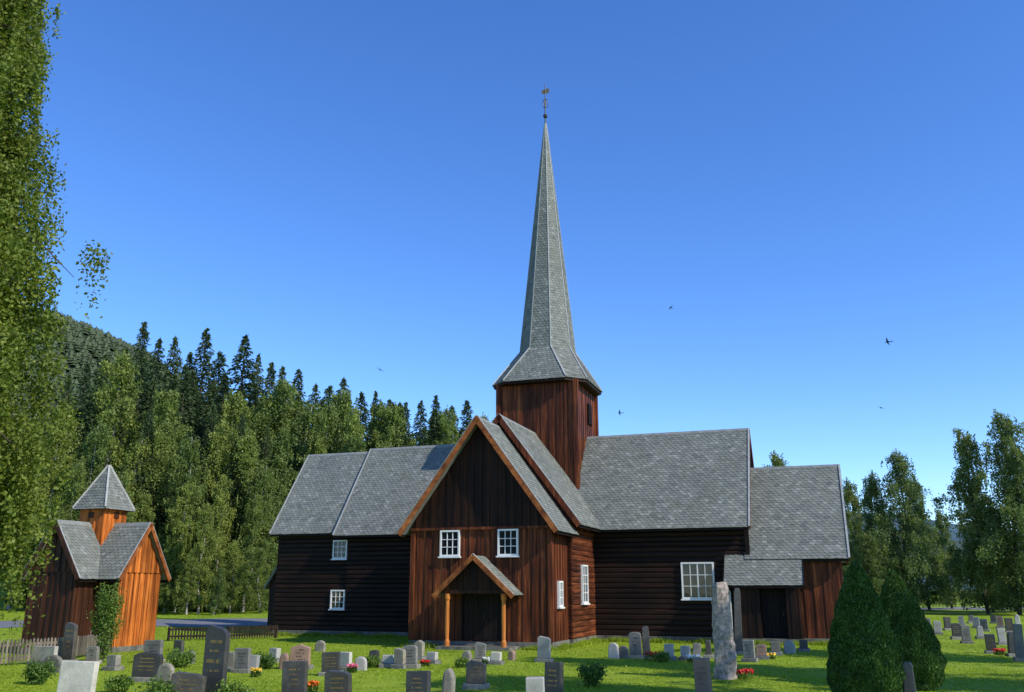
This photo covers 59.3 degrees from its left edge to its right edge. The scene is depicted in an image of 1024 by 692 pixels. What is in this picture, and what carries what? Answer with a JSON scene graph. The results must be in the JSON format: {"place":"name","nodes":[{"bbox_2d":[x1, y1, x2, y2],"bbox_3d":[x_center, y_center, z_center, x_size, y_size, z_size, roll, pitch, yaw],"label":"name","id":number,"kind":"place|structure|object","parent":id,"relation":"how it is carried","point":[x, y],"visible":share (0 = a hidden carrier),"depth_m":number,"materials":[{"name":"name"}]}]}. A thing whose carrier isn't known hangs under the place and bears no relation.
{"place":"outdoors","nodes":[
{"label":"outdoors","id":0,"kind":"place"},
{"bbox_2d":[0,618,266,627],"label":"road","id":1,"kind":"structure","parent":0,"point":[206,622],"depth_m":56.06,"materials":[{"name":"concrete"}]},
{"bbox_2d":[0,571,1023,691],"bbox_3d":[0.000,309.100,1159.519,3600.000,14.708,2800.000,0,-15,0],"label":"ground","id":2,"kind":"structure","parent":0,"point":[952,613],"depth_m":27.05,"materials":[{"name":"plant"}]},
{"bbox_2d":[0,637,62,663],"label":"picket fence","id":3,"kind":"object","parent":2,"relation":"on","point":[59,642],"visible":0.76,"depth_m":27.71,"materials":[{"name":"grey wood"}]},
{"bbox_2d":[0,422,64,609],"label":"birch tree","id":4,"kind":"object","parent":2,"relation":"on","point":[9,606],"visible":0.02,"depth_m":75.51,"materials":[{"name":"green plant"}]},
{"bbox_2d":[21,655,58,684],"bbox_3d":[-11.528,7.927,21.941,0.751,0.725,0.846,13,-20,-40],"label":"garden shrub","id":5,"kind":"object","parent":2,"relation":"on","point":[36,674],"visible":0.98,"depth_m":21.78,"materials":[{"name":"green plant"}]},
{"bbox_2d":[26,646,58,664],"bbox_3d":[-14.446,9.630,27.773,1.194,0.709,0.300,-8,-19,26],"label":"gravestone","id":6,"kind":"object","parent":2,"relation":"on","point":[40,651],"visible":0.45,"depth_m":27.75,"materials":[{"name":"stone"}]},
{"bbox_2d":[0,406,88,600],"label":"birch tree","id":7,"kind":"object","parent":2,"relation":"on","point":[68,461],"visible":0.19,"depth_m":78.74,"materials":[{"name":"green plant"}]},
{"bbox_2d":[23,462,86,585],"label":"birch tree","id":8,"kind":"object","parent":2,"relation":"on","point":[76,475],"visible":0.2,"depth_m":72.77,"materials":[{"name":"green plant"}]},
{"bbox_2d":[0,0,112,666],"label":"birch tree","id":9,"kind":"object","parent":2,"relation":"on","point":[23,55],"visible":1,"depth_m":23.25,"materials":[{"name":"green plant"}]},
{"bbox_2d":[3,374,117,608],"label":"spruce tree","id":10,"kind":"object","parent":2,"relation":"on","point":[89,398],"visible":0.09,"depth_m":92.38,"materials":[{"name":"green plant"}]},
{"bbox_2d":[62,622,78,660],"bbox_3d":[-14.065,9.509,28.629,0.618,1.390,0.300,-9,-17,27],"label":"gravestone","id":11,"kind":"object","parent":2,"relation":"on","point":[70,641],"visible":0.88,"depth_m":28.58,"materials":[{"name":"stone"}]},
{"bbox_2d":[48,362,92,497],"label":"spruce tree","id":12,"kind":"object","parent":2,"relation":"on","point":[81,390],"visible":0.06,"depth_m":98.52,"materials":[{"name":"green plant"}]},
{"bbox_2d":[39,423,114,533],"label":"birch tree","id":13,"kind":"object","parent":2,"relation":"on","point":[97,459],"visible":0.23,"depth_m":75.87,"materials":[{"name":"green plant"}]},
{"bbox_2d":[57,660,99,691],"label":"gravestone","id":14,"kind":"object","parent":2,"relation":"on","point":[78,676],"visible":1,"depth_m":16.41,"materials":[{"name":"stone"}]},
{"bbox_2d":[19,465,170,654],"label":"bell house","id":15,"kind":"structure","parent":2,"relation":"on","point":[101,540],"depth_m":33.74,"materials":[{"name":"wood"}]},
{"bbox_2d":[45,349,147,524],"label":"birch tree","id":16,"kind":"object","parent":2,"relation":"on","point":[122,407],"visible":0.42,"depth_m":80.92,"materials":[{"name":"green plant"}]},
{"bbox_2d":[86,580,126,661],"bbox_3d":[-13.016,8.768,28.808,1.186,2.659,1.064,-7,-17,23],"label":"garden shrub","id":17,"kind":"object","parent":2,"relation":"on","point":[109,610],"visible":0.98,"depth_m":28.71,"materials":[{"name":"green plant"}]},
{"bbox_2d":[104,674,134,691],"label":"garden shrub","id":18,"kind":"object","parent":2,"relation":"on","point":[118,684],"visible":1,"depth_m":20.45,"materials":[{"name":"green plant"}]},
{"bbox_2d":[110,363,151,470],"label":"spruce tree","id":19,"kind":"object","parent":2,"relation":"on","point":[141,402],"visible":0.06,"depth_m":94.67,"materials":[{"name":"green plant"}]},
{"bbox_2d":[124,321,150,451],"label":"spruce tree","id":20,"kind":"object","parent":2,"relation":"on","point":[140,345],"visible":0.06,"depth_m":106.78,"materials":[{"name":"green plant"}]},
{"bbox_2d":[116,437,160,522],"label":"birch tree","id":21,"kind":"object","parent":2,"relation":"on","point":[128,472],"visible":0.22,"depth_m":74.37,"materials":[{"name":"green plant"}]},
{"bbox_2d":[117,337,168,449],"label":"spruce tree","id":22,"kind":"object","parent":2,"relation":"on","point":[153,362],"visible":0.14,"depth_m":99.73,"materials":[{"name":"green plant"}]},
{"bbox_2d":[136,493,155,530],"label":"birch tree","id":23,"kind":"object","parent":2,"relation":"on","point":[144,512],"visible":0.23,"depth_m":72.05,"materials":[{"name":"green plant"}]},
{"bbox_2d":[129,652,163,681],"bbox_3d":[-9.266,8.228,22.861,0.906,0.864,0.300,-2,-16,10],"label":"gravestone","id":24,"kind":"object","parent":2,"relation":"on","point":[146,665],"visible":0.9,"depth_m":22.82,"materials":[{"name":"stone"}]},
{"bbox_2d":[129,406,165,610],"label":"spruce tree","id":25,"kind":"object","parent":2,"relation":"on","point":[149,425],"visible":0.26,"depth_m":74.75,"materials":[{"name":"green plant"}]},
{"bbox_2d":[129,419,188,580],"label":"birch tree","id":26,"kind":"object","parent":2,"relation":"on","point":[164,455],"visible":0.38,"depth_m":75.12,"materials":[{"name":"green plant"}]},
{"bbox_2d":[131,666,193,691],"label":"garden shrub","id":27,"kind":"object","parent":2,"relation":"on","point":[160,686],"visible":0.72,"depth_m":17.87,"materials":[{"name":"green plant"}]},
{"bbox_2d":[137,389,193,535],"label":"birch tree","id":28,"kind":"object","parent":2,"relation":"on","point":[168,405],"visible":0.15,"depth_m":80.54,"materials":[{"name":"green plant"}]},
{"bbox_2d":[157,539,184,612],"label":"birch tree","id":29,"kind":"object","parent":2,"relation":"on","point":[167,605],"visible":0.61,"depth_m":69.67,"materials":[{"name":"green plant"}]},
{"bbox_2d":[160,336,183,418],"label":"spruce tree","id":30,"kind":"object","parent":2,"relation":"on","point":[175,361],"visible":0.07,"depth_m":110.48,"materials":[{"name":"green plant"}]},
{"bbox_2d":[160,481,201,611],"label":"birch tree","id":31,"kind":"object","parent":2,"relation":"on","point":[181,545],"visible":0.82,"depth_m":70.56,"materials":[{"name":"green plant"}]},
{"bbox_2d":[164,647,198,667],"bbox_3d":[-9.701,9.139,26.358,0.940,0.635,1.084,0,-15,0],"label":"garden shrub","id":32,"kind":"object","parent":2,"relation":"on","point":[183,659],"visible":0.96,"depth_m":26.23,"materials":[{"name":"green plant"}]},
{"bbox_2d":[166,558,206,614],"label":"birch tree","id":33,"kind":"object","parent":2,"relation":"on","point":[189,567],"visible":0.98,"depth_m":66.35,"materials":[{"name":"green plant"}]},
{"bbox_2d":[170,671,205,691],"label":"gravestone","id":34,"kind":"object","parent":2,"relation":"on","point":[187,682],"visible":1,"depth_m":17.88,"materials":[{"name":"stone"}]},
{"bbox_2d":[162,434,215,611],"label":"birch tree","id":35,"kind":"object","parent":2,"relation":"on","point":[189,452],"visible":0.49,"depth_m":73.08,"materials":[{"name":"green plant"}]},
{"bbox_2d":[175,365,203,464],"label":"spruce tree","id":36,"kind":"object","parent":2,"relation":"on","point":[186,411],"visible":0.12,"depth_m":91.76,"materials":[{"name":"green plant"}]},
{"bbox_2d":[175,369,204,442],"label":"spruce tree","id":37,"kind":"object","parent":2,"relation":"on","point":[194,384],"visible":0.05,"depth_m":97.65,"materials":[{"name":"green plant"}]},
{"bbox_2d":[166,402,218,610],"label":"spruce tree","id":38,"kind":"object","parent":2,"relation":"on","point":[211,416],"visible":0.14,"depth_m":77.79,"materials":[{"name":"green plant"}]},
{"bbox_2d":[167,626,223,640],"bbox_3d":[-14.316,13.098,40.729,2.410,0.832,0.160,6,-16,-20],"label":"picket fence","id":39,"kind":"object","parent":2,"relation":"on","point":[185,635],"visible":0.76,"depth_m":40.56,"materials":[{"name":"brown wood"}]},
{"bbox_2d":[175,501,226,613],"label":"birch tree","id":40,"kind":"object","parent":2,"relation":"on","point":[208,529],"visible":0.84,"depth_m":67.77,"materials":[{"name":"green plant"}]},
{"bbox_2d":[189,328,214,421],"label":"spruce tree","id":41,"kind":"object","parent":2,"relation":"on","point":[206,357],"visible":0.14,"depth_m":111.80,"materials":[{"name":"green plant"}]},
{"bbox_2d":[193,383,221,467],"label":"spruce tree","id":42,"kind":"object","parent":2,"relation":"on","point":[211,394],"visible":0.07,"depth_m":94.91,"materials":[{"name":"green plant"}]},
{"bbox_2d":[193,351,236,435],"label":"spruce tree","id":43,"kind":"object","parent":2,"relation":"on","point":[215,374],"visible":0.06,"depth_m":100.61,"materials":[{"name":"green plant"}]},
{"bbox_2d":[202,625,230,691],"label":"gravestone","id":44,"kind":"object","parent":2,"relation":"on","point":[216,656],"visible":1,"depth_m":18.80,"materials":[{"name":"stone"}]},
{"bbox_2d":[193,373,240,607],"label":"spruce tree","id":45,"kind":"object","parent":2,"relation":"on","point":[226,388],"visible":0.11,"depth_m":91.58,"materials":[{"name":"green plant"}]},
{"bbox_2d":[204,568,230,614],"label":"birch tree","id":46,"kind":"object","parent":2,"relation":"on","point":[219,587],"visible":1,"depth_m":65.34,"materials":[{"name":"green plant"}]},
{"bbox_2d":[200,473,238,609],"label":"birch tree","id":47,"kind":"object","parent":2,"relation":"on","point":[221,509],"visible":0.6,"depth_m":71.63,"materials":[{"name":"green plant"}]},
{"bbox_2d":[199,413,256,611],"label":"spruce tree","id":48,"kind":"object","parent":2,"relation":"on","point":[241,434],"visible":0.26,"depth_m":75.38,"materials":[{"name":"green plant"}]},
{"bbox_2d":[199,388,257,524],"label":"birch tree","id":49,"kind":"object","parent":2,"relation":"on","point":[234,403],"visible":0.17,"depth_m":85.57,"materials":[{"name":"green plant"}]},
{"bbox_2d":[193,418,266,598],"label":"birch tree","id":50,"kind":"object","parent":2,"relation":"on","point":[222,446],"visible":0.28,"depth_m":75.96,"materials":[{"name":"green plant"}]},
{"bbox_2d":[208,539,264,613],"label":"birch tree","id":51,"kind":"object","parent":2,"relation":"on","point":[235,572],"visible":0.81,"depth_m":68.38,"materials":[{"name":"green plant"}]},
{"bbox_2d":[230,648,250,673],"bbox_3d":[-7.511,8.839,25.076,0.588,0.806,0.300,-6,-15,16],"label":"gravestone","id":52,"kind":"object","parent":2,"relation":"on","point":[241,659],"visible":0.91,"depth_m":25.03,"materials":[{"name":"grey stone"}]},
{"bbox_2d":[219,334,262,413],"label":"spruce tree","id":53,"kind":"object","parent":2,"relation":"on","point":[244,356],"visible":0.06,"depth_m":105.64,"materials":[{"name":"green plant"}]},
{"bbox_2d":[211,428,279,610],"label":"birch tree","id":54,"kind":"object","parent":2,"relation":"on","point":[249,444],"visible":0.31,"depth_m":74.86,"materials":[{"name":"green plant"}]},
{"bbox_2d":[223,494,272,611],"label":"birch tree","id":55,"kind":"object","parent":2,"relation":"on","point":[256,511],"visible":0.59,"depth_m":71.49,"materials":[{"name":"green plant"}]},
{"bbox_2d":[230,547,273,612],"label":"birch tree","id":56,"kind":"object","parent":2,"relation":"on","point":[260,566],"visible":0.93,"depth_m":67.49,"materials":[{"name":"green plant"}]},
{"bbox_2d":[226,624,277,638],"bbox_3d":[-12.110,13.436,41.977,0.160,0.832,2.590,-14,-21,43],"label":"picket fence","id":57,"kind":"object","parent":2,"relation":"on","point":[271,633],"visible":0.93,"depth_m":41.97,"materials":[{"name":"brown wood"}]},
{"bbox_2d":[225,426,279,609],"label":"tree","id":58,"kind":"object","parent":2,"relation":"on","point":[266,445],"visible":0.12,"depth_m":77.70,"materials":[{"name":"green plant"}]},
{"bbox_2d":[235,464,284,610],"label":"birch tree","id":59,"kind":"object","parent":2,"relation":"on","point":[262,479],"visible":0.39,"depth_m":73.77,"materials":[{"name":"green plant"}]},
{"bbox_2d":[233,396,292,510],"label":"birch tree","id":60,"kind":"object","parent":2,"relation":"on","point":[253,417],"visible":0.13,"depth_m":85.97,"materials":[{"name":"green plant"}]},
{"bbox_2d":[242,378,317,502],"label":"birch tree","id":61,"kind":"object","parent":2,"relation":"on","point":[282,408],"visible":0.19,"depth_m":85.99,"materials":[{"name":"green plant"}]},
{"bbox_2d":[264,426,305,596],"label":"birch tree","id":62,"kind":"object","parent":2,"relation":"on","point":[280,463],"visible":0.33,"depth_m":78.39,"materials":[{"name":"green plant"}]},
{"bbox_2d":[281,661,307,691],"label":"gravestone","id":63,"kind":"object","parent":2,"relation":"on","point":[294,676],"visible":1,"depth_m":18.70,"materials":[{"name":"stone"}]},
{"bbox_2d":[268,403,329,541],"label":"birch tree","id":64,"kind":"object","parent":2,"relation":"on","point":[310,417],"visible":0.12,"depth_m":84.86,"materials":[{"name":"green plant"}]},
{"bbox_2d":[290,644,313,669],"bbox_3d":[-6.198,9.175,26.350,0.728,0.849,0.300,-3,-12,9],"label":"gravestone","id":65,"kind":"object","parent":2,"relation":"on","point":[301,652],"visible":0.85,"depth_m":26.32,"materials":[{"name":"beige stone"}]},
{"bbox_2d":[296,432,327,472],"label":"birch tree","id":66,"kind":"object","parent":2,"relation":"on","point":[318,444],"visible":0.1,"depth_m":80.68,"materials":[{"name":"green plant"}]},
{"bbox_2d":[302,400,344,463],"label":"birch tree","id":67,"kind":"object","parent":2,"relation":"on","point":[327,415],"visible":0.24,"depth_m":82.08,"materials":[{"name":"green plant"}]},
{"bbox_2d":[318,652,342,675],"bbox_3d":[-4.921,8.722,24.465,0.632,0.765,0.300,-4,-14,6],"label":"gravestone","id":68,"kind":"object","parent":2,"relation":"on","point":[330,660],"visible":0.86,"depth_m":24.43,"materials":[{"name":"stone"}]},
{"bbox_2d":[307,389,368,453],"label":"birch tree","id":69,"kind":"object","parent":2,"relation":"on","point":[343,406],"visible":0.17,"depth_m":86.39,"materials":[{"name":"green plant"}]},
{"bbox_2d":[324,670,351,691],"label":"gravestone","id":70,"kind":"object","parent":2,"relation":"on","point":[337,681],"visible":1,"depth_m":17.43,"materials":[{"name":"stone"}]},
{"bbox_2d":[342,406,370,452],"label":"birch tree","id":71,"kind":"object","parent":2,"relation":"on","point":[353,420],"visible":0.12,"depth_m":82.03,"materials":[{"name":"green plant"}]},
{"bbox_2d":[357,400,400,451],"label":"birch tree","id":72,"kind":"object","parent":2,"relation":"on","point":[375,427],"visible":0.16,"depth_m":88.45,"materials":[{"name":"green plant"}]},
{"bbox_2d":[375,402,406,447],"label":"birch tree","id":73,"kind":"object","parent":2,"relation":"on","point":[386,441],"visible":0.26,"depth_m":87.04,"materials":[{"name":"green plant"}]},
{"bbox_2d":[406,671,430,691],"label":"gravestone","id":74,"kind":"object","parent":2,"relation":"on","point":[418,681],"visible":1,"depth_m":17.76,"materials":[{"name":"stone"}]},
{"bbox_2d":[423,408,446,445],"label":"spruce tree","id":75,"kind":"object","parent":2,"relation":"on","point":[434,420],"visible":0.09,"depth_m":87.59,"materials":[{"name":"green plant"}]},
{"bbox_2d":[415,411,457,445],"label":"birch tree","id":76,"kind":"object","parent":2,"relation":"on","point":[445,426],"visible":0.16,"depth_m":88.47,"materials":[{"name":"green plant"}]},
{"bbox_2d":[462,661,489,689],"bbox_3d":[-0.818,7.599,20.573,0.600,0.750,0.300,-1,-13,7],"label":"gravestone","id":77,"kind":"object","parent":2,"relation":"on","point":[476,675],"visible":0.98,"depth_m":20.52,"materials":[{"name":"stone"}]},
{"bbox_2d":[534,636,553,662],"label":"gravestone","id":78,"kind":"object","parent":2,"relation":"on","point":[543,649],"visible":0.79,"depth_m":28.51,"materials":[{"name":"stone"}]},
{"bbox_2d":[545,661,563,691],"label":"gravestone","id":79,"kind":"object","parent":2,"relation":"on","point":[554,676],"visible":1,"depth_m":18.37,"materials":[{"name":"stone"}]},
{"bbox_2d":[263,89,850,650],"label":"church","id":80,"kind":"structure","parent":2,"relation":"on","point":[533,511],"depth_m":40.27,"materials":[{"name":"wood"}]},
{"bbox_2d":[438,530,460,557],"bbox_3d":[-2.528,8.039,36.533,0.960,1.100,0.150,-5,-16,18],"label":"window","id":81,"kind":"structure","parent":80,"relation":"in","point":[449,539],"depth_m":36.55,"materials":[{"name":"white paint"}]},
{"bbox_2d":[459,594,506,640],"bbox_3d":[-1.134,10.524,35.340,1.960,1.980,0.169,-5,-16,18],"label":"door","id":82,"kind":"structure","parent":80,"relation":"in","point":[480,615],"depth_m":35.34,"materials":[{"name":"black wood"}]},
{"bbox_2d":[496,529,519,556],"bbox_3d":[-0.166,7.827,35.748,0.960,1.100,0.150,-5,-16,18],"label":"window","id":83,"kind":"structure","parent":80,"relation":"in","point":[508,539],"depth_m":35.76,"materials":[{"name":"white paint"}]},
{"bbox_2d":[681,562,714,599],"bbox_3d":[8.089,10.229,39.143,1.520,1.610,0.150,-5,-16,18],"label":"window","id":84,"kind":"structure","parent":80,"relation":"in","point":[697,578],"depth_m":39.17,"materials":[{"name":"white paint"}]},
{"bbox_2d":[761,590,788,637],"bbox_3d":[11.054,11.245,37.848,1.010,1.940,0.100,-5,-16,18],"label":"door","id":85,"kind":"structure","parent":80,"relation":"in","point":[779,597],"depth_m":37.85,"materials":[{"name":"black wood"}]},
{"bbox_2d":[576,662,607,686],"bbox_3d":[1.851,7.526,20.613,0.782,0.629,0.698,0,-15,0],"label":"garden shrub","id":86,"kind":"object","parent":2,"relation":"on","point":[593,674],"visible":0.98,"depth_m":20.49,"materials":[{"name":"green plant"}]},
{"bbox_2d":[628,632,643,658],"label":"gravestone","id":87,"kind":"object","parent":2,"relation":"on","point":[635,648],"visible":0.85,"depth_m":30.20,"materials":[{"name":"grey stone"}]},
{"bbox_2d":[693,658,712,691],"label":"gravestone","id":88,"kind":"object","parent":2,"relation":"on","point":[702,674],"visible":1,"depth_m":18.36,"materials":[{"name":"grey stone"}]},
{"bbox_2d":[711,582,738,679],"bbox_3d":[5.411,7.404,23.090,0.676,2.631,0.532,0,-15,0],"label":"stone monolith","id":89,"kind":"object","parent":2,"relation":"on","point":[725,660],"visible":0.95,"depth_m":22.93,"materials":[{"name":"stone"}]},
{"bbox_2d":[734,588,742,654],"bbox_3d":[7.994,9.803,31.846,0.422,2.395,0.360,-1,-16,12],"label":"gravestone","id":90,"kind":"object","parent":2,"relation":"on","point":[738,639],"visible":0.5,"depth_m":31.75,"materials":[{"name":"stone"}]},
{"bbox_2d":[842,477,865,580],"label":"leafy tree","id":91,"kind":"object","parent":2,"relation":"on","point":[851,499],"visible":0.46,"depth_m":87.03,"materials":[{"name":"green plant"}]},
{"bbox_2d":[825,560,905,691],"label":"cone evergreen","id":92,"kind":"object","parent":2,"relation":"on","point":[865,652],"visible":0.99,"depth_m":17.59,"materials":[{"name":"plant"}]},
{"bbox_2d":[842,531,906,596],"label":"leafy tree","id":93,"kind":"object","parent":2,"relation":"on","point":[867,542],"visible":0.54,"depth_m":77.35,"materials":[{"name":"green plant"}]},
{"bbox_2d":[846,470,918,592],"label":"leafy tree","id":94,"kind":"object","parent":2,"relation":"on","point":[871,492],"visible":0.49,"depth_m":81.88,"materials":[{"name":"green plant"}]},
{"bbox_2d":[880,569,947,690],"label":"cone evergreen","id":95,"kind":"object","parent":2,"relation":"on","point":[919,644],"visible":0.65,"depth_m":20.75,"materials":[{"name":"plant"}]},
{"bbox_2d":[859,448,986,610],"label":"leafy tree","id":96,"kind":"object","parent":2,"relation":"on","point":[910,534],"visible":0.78,"depth_m":79.55,"materials":[{"name":"green plant"}]},
{"bbox_2d":[897,474,961,609],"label":"leafy tree","id":97,"kind":"object","parent":2,"relation":"on","point":[938,557],"visible":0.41,"depth_m":86.96,"materials":[{"name":"green plant"}]},
{"bbox_2d":[927,509,968,608],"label":"leafy tree","id":98,"kind":"object","parent":2,"relation":"on","point":[940,525],"visible":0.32,"depth_m":91.66,"materials":[{"name":"green plant"}]},
{"bbox_2d":[930,427,1021,613],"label":"leafy tree","id":99,"kind":"object","parent":2,"relation":"on","point":[967,450],"visible":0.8,"depth_m":78.40,"materials":[{"name":"green plant"}]},
{"bbox_2d":[949,409,1023,614],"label":"leafy tree","id":100,"kind":"object","parent":2,"relation":"on","point":[1002,446],"visible":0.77,"depth_m":76.36,"materials":[{"name":"green plant"}]},
{"bbox_2d":[997,446,1023,610],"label":"leafy tree","id":101,"kind":"object","parent":2,"relation":"on","point":[1019,478],"visible":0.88,"depth_m":75.17,"materials":[{"name":"green plant"}]},
{"bbox_2d":[1012,624,1023,661],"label":"gravestone","id":102,"kind":"object","parent":2,"relation":"on","point":[1018,641],"visible":0.79,"depth_m":28.56,"materials":[{"name":"grey stone"}]},
{"bbox_2d":[12,0,1023,529],"label":"sky","id":103,"kind":"structure","parent":0,"point":[346,188],"materials":[{"name":"blue"}]},
{"bbox_2d":[15,332,1023,575],"bbox_3d":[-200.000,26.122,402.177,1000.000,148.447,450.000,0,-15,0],"label":"hill","id":104,"kind":"structure","parent":0,"point":[71,368],"depth_m":326.89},
{"bbox_2d":[10,310,207,462],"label":"hillside forest","id":105,"kind":"object","parent":104,"relation":"on","point":[98,343],"visible":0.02,"depth_m":349.59,"materials":[{"name":"plant"}]},
{"bbox_2d":[268,631,828,650],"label":"long grass","id":106,"kind":"structure","parent":0,"point":[564,646],"depth_m":38.63,"materials":[{"name":"plant"}]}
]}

